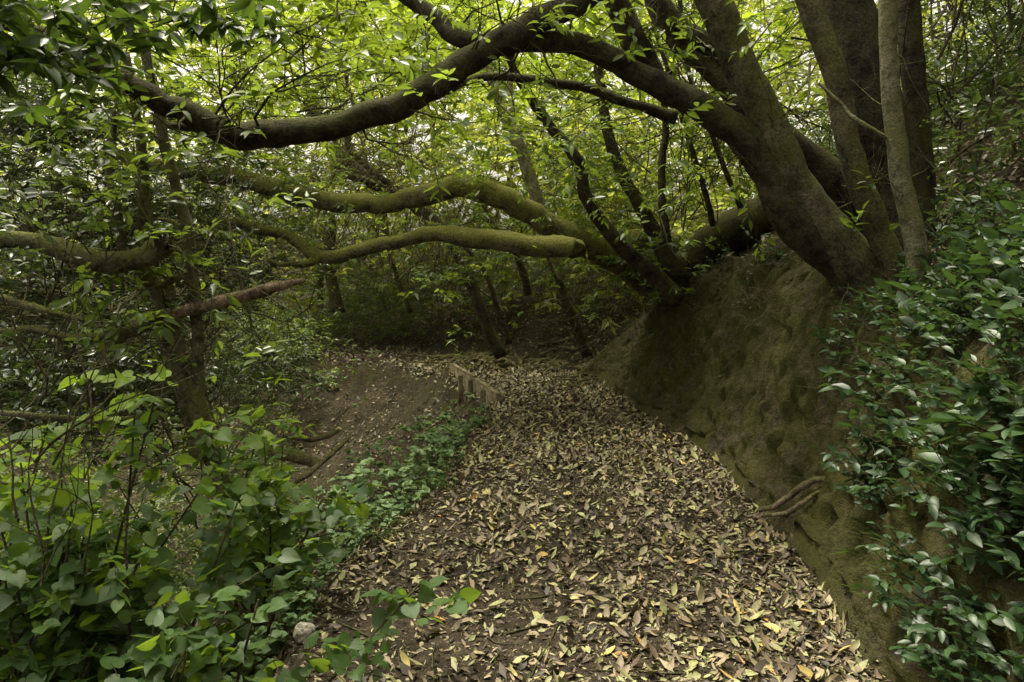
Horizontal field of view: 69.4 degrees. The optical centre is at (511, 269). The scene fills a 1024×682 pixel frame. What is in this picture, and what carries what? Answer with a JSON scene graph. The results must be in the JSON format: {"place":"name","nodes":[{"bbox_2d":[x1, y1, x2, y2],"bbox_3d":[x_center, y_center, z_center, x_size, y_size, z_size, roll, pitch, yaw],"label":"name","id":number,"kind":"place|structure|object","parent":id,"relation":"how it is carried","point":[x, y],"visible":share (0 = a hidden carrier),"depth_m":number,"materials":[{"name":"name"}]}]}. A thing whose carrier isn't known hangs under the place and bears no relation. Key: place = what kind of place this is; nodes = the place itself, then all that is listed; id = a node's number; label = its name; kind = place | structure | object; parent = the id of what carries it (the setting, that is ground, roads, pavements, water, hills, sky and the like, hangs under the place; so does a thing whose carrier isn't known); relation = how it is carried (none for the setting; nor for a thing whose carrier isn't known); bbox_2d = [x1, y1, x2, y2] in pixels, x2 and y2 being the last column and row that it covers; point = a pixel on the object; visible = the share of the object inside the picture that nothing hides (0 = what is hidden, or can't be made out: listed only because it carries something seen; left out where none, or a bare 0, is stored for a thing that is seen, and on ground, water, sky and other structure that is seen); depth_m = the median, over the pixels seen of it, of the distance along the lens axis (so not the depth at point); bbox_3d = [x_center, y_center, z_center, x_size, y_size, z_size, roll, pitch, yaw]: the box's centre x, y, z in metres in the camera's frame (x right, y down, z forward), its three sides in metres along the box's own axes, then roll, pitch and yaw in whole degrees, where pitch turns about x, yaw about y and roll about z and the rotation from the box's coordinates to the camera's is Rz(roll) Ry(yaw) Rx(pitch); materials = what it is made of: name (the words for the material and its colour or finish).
{"place":"outdoors","nodes":[
{"label":"outdoors","id":0,"kind":"place"},
{"bbox_2d":[110,278,304,344],"bbox_3d":[-1.767,0.246,4.297,1.135,0.391,0.094,0,0,0],"label":"broken branch","id":1,"kind":"object","parent":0,"point":[243,296],"visible":0.66,"depth_m":4.27,"materials":[{"name":"brown wood"}]},
{"bbox_2d":[0,0,1020,241],"label":"sky","id":2,"kind":"structure","parent":0,"point":[754,26],"materials":[{"name":"white"}]},
{"bbox_2d":[0,41,1023,681],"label":"ground","id":3,"kind":"structure","parent":0,"point":[366,377],"depth_m":11.80,"materials":[{"name":"soil"}]},
{"bbox_2d":[0,51,289,462],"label":"broken stump tree","id":4,"kind":"object","parent":3,"relation":"on","point":[149,257],"visible":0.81,"depth_m":4.04,"materials":[{"name":"brown wood"}]},
{"bbox_2d":[1,429,349,582],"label":"fallen branch","id":5,"kind":"object","parent":3,"relation":"on","point":[303,458],"visible":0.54,"depth_m":6.36,"materials":[{"name":"brown wood"}]},
{"bbox_2d":[79,0,285,609],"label":"slender sapling","id":6,"kind":"object","parent":3,"relation":"on","point":[161,138],"visible":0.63,"depth_m":4.34,"materials":[{"name":"brown plant"}]},
{"bbox_2d":[0,54,366,492],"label":"evergreen shrub","id":7,"kind":"object","parent":3,"relation":"on","point":[32,191],"visible":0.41,"depth_m":6.00,"materials":[{"name":"green plant"}]},
{"bbox_2d":[0,364,481,681],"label":"heart leaf shrub","id":8,"kind":"object","parent":3,"relation":"on","point":[77,620],"visible":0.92,"depth_m":2.89,"materials":[{"name":"green plant"}]},
{"bbox_2d":[175,402,321,628],"bbox_3d":[-1.459,1.418,4.253,0.919,1.271,0.662,0,0,42],"label":"heart leaf sapling","id":9,"kind":"object","parent":3,"relation":"on","point":[263,441],"visible":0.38,"depth_m":4.12,"materials":[{"name":"green plant"}]},
{"bbox_2d":[293,622,315,642],"bbox_3d":[-0.897,1.572,3.200,0.091,0.073,0.079,0,0,0],"label":"pale stone","id":10,"kind":"object","parent":3,"relation":"on","point":[303,631],"visible":0.78,"depth_m":3.17,"materials":[{"name":"beige stone"}]},
{"bbox_2d":[188,344,488,681],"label":"herbs","id":11,"kind":"object","parent":3,"relation":"on","point":[338,539],"visible":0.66,"depth_m":5.11,"materials":[{"name":"green plant"}]},
{"bbox_2d":[174,23,517,384],"bbox_3d":[-2.442,-1.352,9.976,4.554,5.530,6.158,0,0,25],"label":"dry twig tangle","id":12,"kind":"object","parent":3,"relation":"on","point":[373,174],"visible":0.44,"depth_m":10.39,"materials":[{"name":"green plant"}]},
{"bbox_2d":[0,167,747,646],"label":"undergrowth","id":13,"kind":"object","parent":3,"relation":"on","point":[308,323],"visible":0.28,"depth_m":13.97,"materials":[{"name":"green plant"}]},
{"bbox_2d":[115,88,678,309],"bbox_3d":[-1.212,-0.778,8.239,6.640,2.475,1.878,0,0,-5],"label":"mossy leaning tree","id":14,"kind":"object","parent":3,"relation":"on","point":[547,244],"visible":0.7,"depth_m":7.90,"materials":[{"name":"green plant"}]},
{"bbox_2d":[286,86,519,367],"bbox_3d":[-1.853,-0.738,11.809,4.116,4.939,1.734,0,0,0],"label":"leaning background tree","id":15,"kind":"object","parent":3,"relation":"on","point":[495,344],"visible":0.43,"depth_m":11.91,"materials":[{"name":"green plant"}]},
{"bbox_2d":[311,151,595,357],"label":"bank saplings","id":16,"kind":"object","parent":3,"relation":"on","point":[579,334],"visible":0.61,"depth_m":11.93,"materials":[{"name":"brown plant"}]},
{"bbox_2d":[0,0,944,297],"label":"arching tree","id":17,"kind":"object","parent":3,"relation":"on","point":[786,212],"visible":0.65,"depth_m":4.91,"materials":[{"name":"green plant"}]},
{"bbox_2d":[0,0,293,139],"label":"broad leaf branch","id":18,"kind":"object","parent":17,"relation":"attached to","point":[29,48],"visible":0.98,"depth_m":3.41,"materials":[{"name":"green plant"}]},
{"bbox_2d":[444,363,500,414],"bbox_3d":[-0.583,1.685,10.013,0.208,0.502,2.763,0,0,-17],"label":"timber path edging","id":19,"kind":"object","parent":3,"relation":"on","point":[472,382],"visible":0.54,"depth_m":9.86,"materials":[{"name":"brown wood"}]},
{"bbox_2d":[0,0,958,620],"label":"branch foliage","id":20,"kind":"object","parent":3,"relation":"on","point":[388,154],"visible":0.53,"depth_m":4.91,"materials":[{"name":"green plant"}]},
{"bbox_2d":[400,322,611,389],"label":"exposed roots","id":21,"kind":"object","parent":3,"relation":"on","point":[483,358],"visible":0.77,"depth_m":12.19,"materials":[{"name":"brown plant"}]},
{"bbox_2d":[423,9,590,279],"bbox_3d":[0.029,-1.507,8.531,2.316,3.276,0.933,0,0,-27],"label":"pale trunk tree","id":22,"kind":"object","parent":3,"relation":"on","point":[536,195],"visible":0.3,"depth_m":8.79,"materials":[{"name":"brown plant"}]},
{"bbox_2d":[0,0,1017,344],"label":"background trees","id":23,"kind":"object","parent":3,"relation":"on","point":[320,284],"visible":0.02,"depth_m":21.27,"materials":[{"name":"green plant"}]},
{"bbox_2d":[0,0,1023,585],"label":"twig tangle","id":24,"kind":"object","parent":3,"relation":"on","point":[182,294],"visible":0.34,"depth_m":5.16,"materials":[{"name":"green plant"}]},
{"bbox_2d":[0,0,1023,346],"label":"background foliage","id":25,"kind":"object","parent":3,"relation":"on","point":[558,208],"visible":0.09,"depth_m":14.48,"materials":[{"name":"green plant"}]},
{"bbox_2d":[0,0,1023,681],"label":"foliage twigs","id":26,"kind":"object","parent":3,"relation":"on","point":[898,606],"visible":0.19,"depth_m":5.08,"materials":[{"name":"green plant"}]},
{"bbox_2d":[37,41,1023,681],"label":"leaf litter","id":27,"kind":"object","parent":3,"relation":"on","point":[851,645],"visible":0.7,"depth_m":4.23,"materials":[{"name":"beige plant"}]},
{"bbox_2d":[164,89,1023,681],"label":"fallen sticks","id":28,"kind":"object","parent":3,"relation":"on","point":[682,673],"visible":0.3,"depth_m":4.29,"materials":[{"name":"brown wood"}]},
{"bbox_2d":[280,354,912,616],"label":"ground cover plants","id":29,"kind":"object","parent":3,"relation":"on","point":[442,483],"visible":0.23,"depth_m":4.32,"materials":[{"name":"green plant"}]},
{"bbox_2d":[419,0,810,306],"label":"leaning dark tree","id":30,"kind":"object","parent":3,"relation":"on","point":[658,279],"visible":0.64,"depth_m":6.81,"materials":[{"name":"green plant"}]},
{"bbox_2d":[658,197,773,306],"bbox_3d":[2.715,-0.324,8.408,2.102,1.550,0.616,0,0,-9],"label":"fallen log","id":31,"kind":"object","parent":3,"relation":"on","point":[730,221],"visible":0.41,"depth_m":8.21,"materials":[{"name":"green wood"}]},
{"bbox_2d":[651,0,926,355],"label":"mossy trunk tree","id":32,"kind":"object","parent":3,"relation":"on","point":[752,88],"visible":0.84,"depth_m":4.82,"materials":[{"name":"brown plant"}]},
{"bbox_2d":[647,0,937,333],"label":"mossy trunk tree","id":33,"kind":"object","parent":3,"relation":"on","point":[861,21],"visible":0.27,"depth_m":5.29,"materials":[{"name":"brown plant"}]},
{"bbox_2d":[579,244,1023,681],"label":"earth bank","id":34,"kind":"structure","parent":3,"relation":"on","point":[754,445],"depth_m":4.78,"materials":[{"name":"brown soil"}]},
{"bbox_2d":[612,242,1022,559],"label":"bank roots","id":35,"kind":"object","parent":34,"relation":"on","point":[797,490],"visible":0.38,"depth_m":4.58,"materials":[{"name":"brown plant"}]},
{"bbox_2d":[678,18,1023,681],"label":"bank shrub","id":36,"kind":"object","parent":3,"relation":"on","point":[1012,274],"visible":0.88,"depth_m":2.90,"materials":[{"name":"green plant"}]},
{"bbox_2d":[682,0,1023,241],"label":"hillside shrubs","id":37,"kind":"object","parent":3,"relation":"on","point":[972,89],"visible":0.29,"depth_m":6.63,"materials":[{"name":"green plant"}]},
{"bbox_2d":[817,0,931,300],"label":"slender trunk tree","id":38,"kind":"object","parent":3,"relation":"on","point":[900,179],"visible":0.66,"depth_m":4.46,"materials":[{"name":"brown plant"}]},
{"bbox_2d":[190,336,871,681],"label":"dirt path","id":39,"kind":"structure","parent":0,"point":[365,626],"depth_m":3.73,"materials":[{"name":"brown soil"}]}
]}

